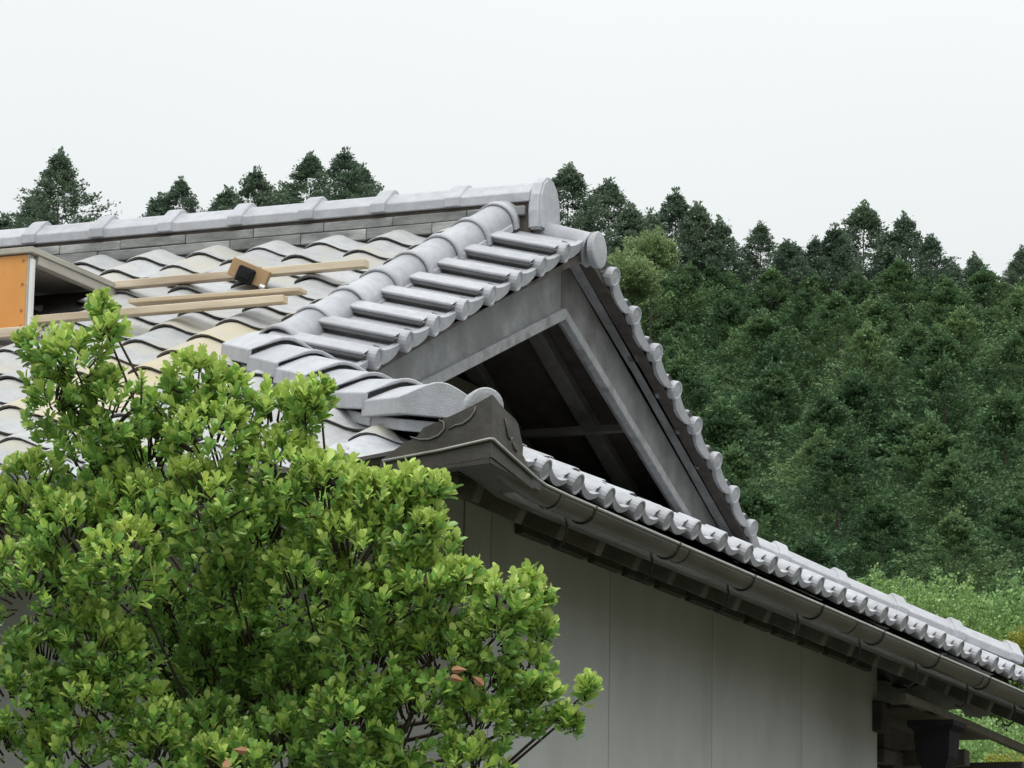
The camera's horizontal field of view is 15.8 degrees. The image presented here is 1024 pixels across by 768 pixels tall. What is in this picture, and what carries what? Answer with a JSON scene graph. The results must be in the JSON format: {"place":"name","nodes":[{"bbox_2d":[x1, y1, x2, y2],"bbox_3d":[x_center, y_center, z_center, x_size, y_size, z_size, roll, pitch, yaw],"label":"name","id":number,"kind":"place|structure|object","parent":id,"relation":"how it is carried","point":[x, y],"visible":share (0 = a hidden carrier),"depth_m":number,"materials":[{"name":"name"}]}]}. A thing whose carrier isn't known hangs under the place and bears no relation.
{"place":"outdoors","nodes":[
{"label":"outdoors","id":0,"kind":"place"},
{"bbox_2d":[0,0,1023,310],"label":"sky","id":1,"kind":"structure","parent":0,"point":[788,115],"materials":[{"name":"white"}]},
{"bbox_3d":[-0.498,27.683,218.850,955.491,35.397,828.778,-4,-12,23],"label":"ground","id":2,"kind":"structure","parent":0,"visible":0},
{"bbox_2d":[0,212,13,229],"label":"conifer tree","id":3,"kind":"object","parent":2,"relation":"on","point":[6,224],"visible":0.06,"depth_m":150.06,"materials":[{"name":"green plant"}]},
{"bbox_2d":[0,188,62,229],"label":"conifer tree","id":4,"kind":"object","parent":2,"relation":"on","point":[23,214],"visible":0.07,"depth_m":149.02,"materials":[{"name":"green plant"}]},
{"bbox_2d":[0,146,121,227],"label":"conifer tree","id":5,"kind":"object","parent":2,"relation":"on","point":[60,163],"visible":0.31,"depth_m":146.71,"materials":[{"name":"green plant"}]},
{"bbox_2d":[142,191,177,216],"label":"conifer tree","id":6,"kind":"object","parent":2,"relation":"on","point":[152,201],"visible":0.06,"depth_m":150.50,"materials":[{"name":"green plant"}]},
{"bbox_2d":[138,176,205,217],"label":"conifer tree","id":7,"kind":"object","parent":2,"relation":"on","point":[177,192],"visible":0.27,"depth_m":150.18,"materials":[{"name":"green plant"}]},
{"bbox_2d":[206,184,242,211],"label":"conifer tree","id":8,"kind":"object","parent":2,"relation":"on","point":[222,198],"visible":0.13,"depth_m":150.00,"materials":[{"name":"green plant"}]},
{"bbox_2d":[217,165,284,209],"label":"conifer tree","id":9,"kind":"object","parent":2,"relation":"on","point":[255,180],"visible":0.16,"depth_m":148.22,"materials":[{"name":"green plant"}]},
{"bbox_2d":[0,286,603,767],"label":"leafy shrub","id":10,"kind":"object","parent":2,"relation":"on","point":[294,676],"visible":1,"depth_m":9.68,"materials":[{"name":"green plant"}]},
{"bbox_2d":[270,150,337,204],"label":"conifer tree","id":11,"kind":"object","parent":2,"relation":"on","point":[310,166],"visible":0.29,"depth_m":150.23,"materials":[{"name":"green plant"}]},
{"bbox_2d":[295,146,383,200],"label":"conifer tree","id":12,"kind":"object","parent":2,"relation":"on","point":[344,161],"visible":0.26,"depth_m":147.52,"materials":[{"name":"green plant"}]},
{"bbox_2d":[332,162,382,198],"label":"conifer tree","id":13,"kind":"object","parent":2,"relation":"on","point":[366,175],"visible":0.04,"depth_m":151.02,"materials":[{"name":"green plant"}]},
{"bbox_2d":[0,178,1023,767],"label":"house","id":14,"kind":"structure","parent":2,"relation":"on","point":[496,352],"depth_m":13.92,"materials":[{"name":"tile"}]},
{"bbox_2d":[0,326,41,339],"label":"wood batten","id":15,"kind":"object","parent":14,"relation":"on","point":[5,333],"visible":0.52,"depth_m":13.59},
{"bbox_2d":[0,246,116,327],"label":"wooden box","id":16,"kind":"object","parent":14,"relation":"on","point":[31,277],"visible":0.79,"depth_m":13.74,"materials":[{"name":"orange wood"}]},
{"bbox_2d":[33,295,287,324],"bbox_3d":[-1.463,-0.259,13.550,1.400,0.029,0.045,-4,-13,23],"label":"wood batten","id":17,"kind":"object","parent":14,"relation":"on","point":[202,306],"visible":0.72,"depth_m":13.43,"materials":[{"name":"wood"}]},
{"bbox_2d":[128,287,306,306],"bbox_3d":[-1.079,-0.319,13.458,0.705,0.017,0.070,-3,-12,24],"label":"wood plank","id":18,"kind":"object","parent":14,"relation":"on","point":[163,300],"visible":1,"depth_m":13.44,"materials":[{"name":"wood"}]},
{"bbox_2d":[113,259,368,289],"bbox_3d":[-1.052,-0.416,14.066,1.100,0.030,0.045,-4,-13,23],"label":"wood batten","id":19,"kind":"object","parent":14,"relation":"on","point":[277,271],"visible":0.84,"depth_m":14.07,"materials":[{"name":"wood"}]},
{"bbox_2d":[227,257,270,288],"bbox_3d":[-0.998,-0.420,13.963,0.167,0.136,0.107,1,-11,1],"label":"wood offcut","id":20,"kind":"object","parent":14,"relation":"on","point":[244,272],"visible":0.96,"depth_m":13.95,"materials":[{"name":"beige wood"}]},
{"bbox_2d":[907,719,966,767],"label":"rain hopper","id":21,"kind":"object","parent":14,"relation":"hanging from","point":[937,743],"visible":1,"depth_m":15.29,"materials":[{"name":"black metal"}]},
{"bbox_2d":[551,161,628,254],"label":"conifer tree","id":22,"kind":"object","parent":2,"relation":"on","point":[568,179],"visible":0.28,"depth_m":148.74,"materials":[{"name":"green plant"}]},
{"bbox_2d":[563,176,651,254],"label":"conifer tree","id":23,"kind":"object","parent":2,"relation":"on","point":[617,199],"visible":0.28,"depth_m":150.83,"materials":[{"name":"green plant"}]},
{"bbox_2d":[606,247,667,305],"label":"broadleaf tree","id":24,"kind":"object","parent":2,"relation":"on","point":[638,275],"visible":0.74,"depth_m":130.25,"materials":[{"name":"green plant"}]},
{"bbox_2d":[604,201,679,280],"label":"conifer tree","id":25,"kind":"object","parent":2,"relation":"on","point":[632,216],"visible":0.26,"depth_m":148.67,"materials":[{"name":"green plant"}]},
{"bbox_2d":[621,225,681,342],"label":"broadleaf tree","id":26,"kind":"object","parent":2,"relation":"on","point":[654,246],"visible":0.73,"depth_m":132.35,"materials":[{"name":"green plant"}]},
{"bbox_2d":[622,284,698,350],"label":"conifer tree","id":27,"kind":"object","parent":2,"relation":"on","point":[646,316],"visible":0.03,"depth_m":136.99,"materials":[{"name":"green plant"}]},
{"bbox_2d":[624,260,719,401],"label":"conifer tree","id":28,"kind":"object","parent":2,"relation":"on","point":[671,278],"visible":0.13,"depth_m":138.41,"materials":[{"name":"green plant"}]},
{"bbox_2d":[644,206,703,317],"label":"conifer tree","id":29,"kind":"object","parent":2,"relation":"on","point":[655,221],"visible":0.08,"depth_m":150.97,"materials":[{"name":"green plant"}]},
{"bbox_2d":[655,186,705,272],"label":"conifer tree","id":30,"kind":"object","parent":2,"relation":"on","point":[675,206],"visible":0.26,"depth_m":152.08,"materials":[{"name":"green plant"}]},
{"bbox_2d":[641,259,753,400],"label":"conifer tree","id":31,"kind":"object","parent":2,"relation":"on","point":[693,275],"visible":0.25,"depth_m":139.18,"materials":[{"name":"green plant"}]},
{"bbox_2d":[659,321,735,404],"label":"conifer tree","id":32,"kind":"object","parent":2,"relation":"on","point":[679,329],"visible":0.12,"depth_m":129.53,"materials":[{"name":"green plant"}]},
{"bbox_2d":[662,336,737,412],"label":"conifer tree","id":33,"kind":"object","parent":2,"relation":"on","point":[670,353],"visible":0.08,"depth_m":119.49,"materials":[{"name":"green plant"}]},
{"bbox_2d":[664,200,755,359],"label":"conifer tree","id":34,"kind":"object","parent":2,"relation":"on","point":[698,219],"visible":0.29,"depth_m":150.41,"materials":[{"name":"green plant"}]},
{"bbox_2d":[665,349,755,453],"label":"conifer tree","id":35,"kind":"object","parent":2,"relation":"on","point":[683,369],"visible":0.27,"depth_m":109.75,"materials":[{"name":"green plant"}]},
{"bbox_2d":[653,262,776,380],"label":"conifer tree","id":36,"kind":"object","parent":2,"relation":"on","point":[713,274],"visible":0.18,"depth_m":142.08,"materials":[{"name":"green plant"}]},
{"bbox_2d":[679,214,780,314],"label":"conifer tree","id":37,"kind":"object","parent":2,"relation":"on","point":[719,233],"visible":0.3,"depth_m":150.17,"materials":[{"name":"green plant"}]},
{"bbox_2d":[698,268,778,365],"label":"conifer tree","id":38,"kind":"object","parent":2,"relation":"on","point":[731,276],"visible":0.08,"depth_m":146.60,"materials":[{"name":"green plant"}]},
{"bbox_2d":[685,290,797,444],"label":"conifer tree","id":39,"kind":"object","parent":2,"relation":"on","point":[729,310],"visible":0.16,"depth_m":135.79,"materials":[{"name":"green plant"}]},
{"bbox_2d":[733,257,769,298],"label":"conifer tree","id":40,"kind":"object","parent":2,"relation":"on","point":[757,263],"visible":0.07,"depth_m":152.66,"materials":[{"name":"green plant"}]},
{"bbox_2d":[687,307,827,477],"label":"conifer tree","id":41,"kind":"object","parent":2,"relation":"on","point":[766,327],"visible":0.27,"depth_m":125.95,"materials":[{"name":"green plant"}]},
{"bbox_2d":[724,220,798,314],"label":"conifer tree","id":42,"kind":"object","parent":2,"relation":"on","point":[760,237],"visible":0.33,"depth_m":151.33,"materials":[{"name":"green plant"}]},
{"bbox_2d":[697,392,834,554],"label":"conifer tree","id":43,"kind":"object","parent":2,"relation":"on","point":[723,421],"visible":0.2,"depth_m":98.44,"materials":[{"name":"green plant"}]},
{"bbox_2d":[723,342,825,481],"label":"conifer tree","id":44,"kind":"object","parent":2,"relation":"on","point":[764,357],"visible":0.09,"depth_m":119.95,"materials":[{"name":"green plant"}]},
{"bbox_2d":[735,264,825,374],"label":"conifer tree","id":45,"kind":"object","parent":2,"relation":"on","point":[771,280],"visible":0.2,"depth_m":146.46,"materials":[{"name":"green plant"}]},
{"bbox_2d":[719,303,842,426],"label":"conifer tree","id":46,"kind":"object","parent":2,"relation":"on","point":[781,313],"visible":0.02,"depth_m":141.26,"materials":[{"name":"green plant"}]},
{"bbox_2d":[721,440,841,551],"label":"conifer tree","id":47,"kind":"object","parent":2,"relation":"on","point":[737,464],"visible":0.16,"depth_m":84.40,"materials":[{"name":"green plant"}]},
{"bbox_2d":[704,356,860,548],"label":"conifer tree","id":48,"kind":"object","parent":2,"relation":"on","point":[775,388],"visible":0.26,"depth_m":107.75,"materials":[{"name":"green plant"}]},
{"bbox_2d":[742,238,830,378],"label":"conifer tree","id":49,"kind":"object","parent":2,"relation":"on","point":[786,253],"visible":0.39,"depth_m":148.15,"materials":[{"name":"green plant"}]},
{"bbox_2d":[739,478,856,578],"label":"conifer tree","id":50,"kind":"object","parent":2,"relation":"on","point":[753,500],"visible":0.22,"depth_m":76.41,"materials":[{"name":"green plant"}]},
{"bbox_2d":[746,285,849,437],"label":"conifer tree","id":51,"kind":"object","parent":2,"relation":"on","point":[803,303],"visible":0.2,"depth_m":137.02,"materials":[{"name":"green plant"}]},
{"bbox_2d":[773,235,850,389],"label":"conifer tree","id":52,"kind":"object","parent":2,"relation":"on","point":[812,248],"visible":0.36,"depth_m":148.49,"materials":[{"name":"green plant"}]},
{"bbox_2d":[779,270,845,385],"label":"conifer tree","id":53,"kind":"object","parent":2,"relation":"on","point":[816,283],"visible":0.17,"depth_m":146.57,"materials":[{"name":"green plant"}]},
{"bbox_2d":[747,427,903,576],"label":"conifer tree","id":54,"kind":"object","parent":2,"relation":"on","point":[814,448],"visible":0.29,"depth_m":91.05,"materials":[{"name":"green plant"}]},
{"bbox_2d":[792,530,869,580],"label":"conifer tree","id":55,"kind":"object","parent":2,"relation":"on","point":[810,548],"visible":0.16,"depth_m":71.81,"materials":[{"name":"green plant"}]},
{"bbox_2d":[763,386,908,567],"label":"conifer tree","id":56,"kind":"object","parent":2,"relation":"on","point":[828,407],"visible":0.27,"depth_m":101.44,"materials":[{"name":"green plant"}]},
{"bbox_2d":[750,439,930,580],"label":"conifer tree","id":57,"kind":"object","parent":2,"relation":"on","point":[834,461],"visible":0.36,"depth_m":84.52,"materials":[{"name":"green plant"}]},
{"bbox_2d":[776,289,908,446],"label":"conifer tree","id":58,"kind":"object","parent":2,"relation":"on","point":[837,309],"visible":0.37,"depth_m":126.62,"materials":[{"name":"green plant"}]},
{"bbox_2d":[784,222,901,333],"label":"conifer tree","id":59,"kind":"object","parent":2,"relation":"on","point":[834,240],"visible":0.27,"depth_m":148.32,"materials":[{"name":"green plant"}]},
{"bbox_2d":[778,366,920,506],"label":"conifer tree","id":60,"kind":"object","parent":2,"relation":"on","point":[854,391],"visible":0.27,"depth_m":111.72,"materials":[{"name":"green plant"}]},
{"bbox_2d":[812,270,906,375],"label":"conifer tree","id":61,"kind":"object","parent":2,"relation":"on","point":[859,283],"visible":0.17,"depth_m":146.31,"materials":[{"name":"green plant"}]},
{"bbox_2d":[824,293,906,381],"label":"conifer tree","id":62,"kind":"object","parent":2,"relation":"on","point":[864,303],"visible":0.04,"depth_m":143.55,"materials":[{"name":"green plant"}]},
{"bbox_2d":[807,293,935,429],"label":"conifer tree","id":63,"kind":"object","parent":2,"relation":"on","point":[880,311],"visible":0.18,"depth_m":134.42,"materials":[{"name":"green plant"}]},
{"bbox_2d":[800,320,947,450],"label":"conifer tree","id":64,"kind":"object","parent":2,"relation":"on","point":[868,336],"visible":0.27,"depth_m":120.09,"materials":[{"name":"green plant"}]},
{"bbox_2d":[830,199,928,349],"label":"conifer tree","id":65,"kind":"object","parent":2,"relation":"on","point":[860,219],"visible":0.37,"depth_m":151.68,"materials":[{"name":"green plant"}]},
{"bbox_2d":[847,256,949,384],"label":"conifer tree","id":66,"kind":"object","parent":2,"relation":"on","point":[897,273],"visible":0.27,"depth_m":146.40,"materials":[{"name":"green plant"}]},
{"bbox_2d":[823,492,978,587],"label":"conifer tree","id":67,"kind":"object","parent":2,"relation":"on","point":[888,519],"visible":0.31,"depth_m":79.44,"materials":[{"name":"green plant"}]},
{"bbox_2d":[839,210,967,327],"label":"conifer tree","id":68,"kind":"object","parent":2,"relation":"on","point":[904,224],"visible":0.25,"depth_m":150.99,"materials":[{"name":"green plant"}]},
{"bbox_2d":[813,406,996,576],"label":"conifer tree","id":69,"kind":"object","parent":2,"relation":"on","point":[901,425],"visible":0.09,"depth_m":101.87,"materials":[{"name":"green plant"}]},
{"bbox_2d":[856,562,975,625],"bbox_3d":[4.476,6.497,43.251,2.710,8.798,2.972,9,-14,-33],"label":"garden shrub","id":70,"kind":"object","parent":2,"relation":"on","point":[909,590],"visible":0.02,"depth_m":43.48,"materials":[{"name":"green plant"}]},
{"bbox_2d":[814,408,1018,583],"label":"conifer tree","id":71,"kind":"object","parent":2,"relation":"on","point":[926,435],"visible":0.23,"depth_m":91.24,"materials":[{"name":"green plant"}]},
{"bbox_2d":[857,319,989,430],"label":"conifer tree","id":72,"kind":"object","parent":2,"relation":"on","point":[917,335],"visible":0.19,"depth_m":126.81,"materials":[{"name":"green plant"}]},
{"bbox_2d":[852,350,1004,515],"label":"conifer tree","id":73,"kind":"object","parent":2,"relation":"on","point":[946,376],"visible":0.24,"depth_m":110.93,"materials":[{"name":"green plant"}]},
{"bbox_2d":[890,233,975,329],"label":"conifer tree","id":74,"kind":"object","parent":2,"relation":"on","point":[930,249],"visible":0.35,"depth_m":148.28,"materials":[{"name":"green plant"}]},
{"bbox_2d":[861,564,1004,728],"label":"shrub","id":75,"kind":"object","parent":2,"relation":"on","point":[871,571],"depth_m":67.30,"materials":[{"name":"green plant"}]},
{"bbox_2d":[848,447,1023,592],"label":"conifer tree","id":76,"kind":"object","parent":2,"relation":"on","point":[957,481],"visible":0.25,"depth_m":85.67,"materials":[{"name":"green plant"}]},
{"bbox_2d":[873,327,1003,511],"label":"conifer tree","id":77,"kind":"object","parent":2,"relation":"on","point":[940,342],"visible":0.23,"depth_m":118.72,"materials":[{"name":"green plant"}]},
{"bbox_2d":[866,505,1023,722],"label":"conifer tree","id":78,"kind":"object","parent":2,"relation":"on","point":[955,528],"visible":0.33,"depth_m":71.94,"materials":[{"name":"green plant"}]},
{"bbox_2d":[902,274,994,403],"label":"conifer tree","id":79,"kind":"object","parent":2,"relation":"on","point":[939,278],"visible":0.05,"depth_m":146.50,"materials":[{"name":"green plant"}]},
{"bbox_2d":[895,273,1010,403],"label":"conifer tree","id":80,"kind":"object","parent":2,"relation":"on","point":[947,294],"visible":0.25,"depth_m":143.25,"materials":[{"name":"green plant"}]},
{"bbox_2d":[918,260,988,331],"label":"conifer tree","id":81,"kind":"object","parent":2,"relation":"on","point":[957,276],"visible":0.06,"depth_m":152.25,"materials":[{"name":"green plant"}]},
{"bbox_2d":[902,574,1023,731],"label":"garden shrub","id":82,"kind":"object","parent":2,"relation":"on","point":[979,624],"visible":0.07,"depth_m":42.45,"materials":[{"name":"green plant"}]},
{"bbox_2d":[909,383,1023,578],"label":"conifer tree","id":83,"kind":"object","parent":2,"relation":"on","point":[998,415],"visible":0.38,"depth_m":99.63,"materials":[{"name":"green plant"}]},
{"bbox_2d":[918,303,1017,397],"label":"conifer tree","id":84,"kind":"object","parent":2,"relation":"on","point":[961,324],"visible":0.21,"depth_m":133.38,"materials":[{"name":"green plant"}]},
{"bbox_2d":[913,495,1023,596],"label":"conifer tree","id":85,"kind":"object","parent":2,"relation":"on","point":[1008,517],"visible":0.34,"depth_m":78.89,"materials":[{"name":"green plant"}]},
{"bbox_2d":[928,567,1023,730],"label":"garden shrub","id":86,"kind":"object","parent":2,"relation":"on","point":[1012,598],"visible":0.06,"depth_m":43.63,"materials":[{"name":"green plant"}]},
{"bbox_2d":[962,251,990,328],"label":"conifer tree","id":87,"kind":"object","parent":2,"relation":"on","point":[970,260],"visible":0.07,"depth_m":152.88,"materials":[{"name":"green plant"}]},
{"bbox_2d":[952,709,1004,733],"bbox_3d":[4.125,6.727,39.210,2.846,7.242,3.122,1,-11,0],"label":"garden shrub","id":88,"kind":"object","parent":2,"relation":"on","point":[972,719],"depth_m":39.49,"materials":[{"name":"green plant"}]},
{"bbox_2d":[938,264,1019,362],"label":"conifer tree","id":89,"kind":"object","parent":2,"relation":"on","point":[984,280],"visible":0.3,"depth_m":146.35,"materials":[{"name":"green plant"}]},
{"bbox_2d":[958,257,999,330],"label":"conifer tree","id":90,"kind":"object","parent":2,"relation":"on","point":[975,266],"visible":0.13,"depth_m":151.16,"materials":[{"name":"green plant"}]},
{"bbox_2d":[943,342,1022,479],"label":"conifer tree","id":91,"kind":"object","parent":2,"relation":"on","point":[1015,386],"visible":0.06,"depth_m":125.30,"materials":[{"name":"green plant"}]},
{"bbox_2d":[946,319,1023,503],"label":"conifer tree","id":92,"kind":"object","parent":2,"relation":"on","point":[1015,338],"visible":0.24,"depth_m":117.40,"materials":[{"name":"green plant"}]},
{"bbox_2d":[949,456,1023,584],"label":"conifer tree","id":93,"kind":"object","parent":2,"relation":"on","point":[1019,496],"visible":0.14,"depth_m":86.56,"materials":[{"name":"green plant"}]},
{"bbox_2d":[959,716,1023,762],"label":"garden shrub","id":94,"kind":"object","parent":2,"relation":"on","point":[989,747],"visible":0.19,"depth_m":34.43,"materials":[{"name":"green plant"}]},
{"bbox_2d":[962,285,1023,389],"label":"conifer tree","id":95,"kind":"object","parent":2,"relation":"on","point":[1012,306],"visible":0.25,"depth_m":142.56,"materials":[{"name":"green plant"}]},
{"bbox_2d":[966,568,1023,732],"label":"shrub","id":96,"kind":"object","parent":2,"relation":"on","point":[990,587],"visible":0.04,"depth_m":66.17,"materials":[{"name":"green plant"}]},
{"bbox_2d":[968,718,1022,752],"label":"garden shrub","id":97,"kind":"object","parent":2,"relation":"on","point":[1010,728],"visible":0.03,"depth_m":37.82,"materials":[{"name":"green plant"}]},
{"bbox_2d":[972,386,1023,552],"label":"conifer tree","id":98,"kind":"object","parent":2,"relation":"on","point":[1021,399],"visible":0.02,"depth_m":108.10,"materials":[{"name":"green plant"}]},
{"bbox_2d":[975,274,1023,339],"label":"conifer tree","id":99,"kind":"object","parent":2,"relation":"on","point":[1021,282],"visible":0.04,"depth_m":146.53,"materials":[{"name":"green plant"}]},
{"bbox_2d":[981,433,1023,557],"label":"conifer tree","id":100,"kind":"object","parent":2,"relation":"on","point":[1016,444],"visible":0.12,"depth_m":90.65,"materials":[{"name":"green plant"}]},
{"bbox_2d":[983,244,1023,323],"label":"conifer tree","id":101,"kind":"object","parent":2,"relation":"on","point":[1015,274],"visible":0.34,"depth_m":149.05,"materials":[{"name":"green plant"}]},
{"bbox_2d":[984,301,1023,392],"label":"conifer tree","id":102,"kind":"object","parent":2,"relation":"on","point":[1005,323],"visible":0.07,"depth_m":134.45,"materials":[{"name":"green plant"}]},
{"bbox_2d":[984,747,1023,761],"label":"yellow shrub","id":103,"kind":"object","parent":2,"relation":"on","point":[990,758],"visible":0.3,"depth_m":27.94,"materials":[{"name":"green plant"}]},
{"bbox_2d":[1001,625,1023,666],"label":"yellow shrub","id":104,"kind":"object","parent":2,"relation":"on","point":[1017,637],"visible":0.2,"depth_m":37.88,"materials":[{"name":"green plant"}]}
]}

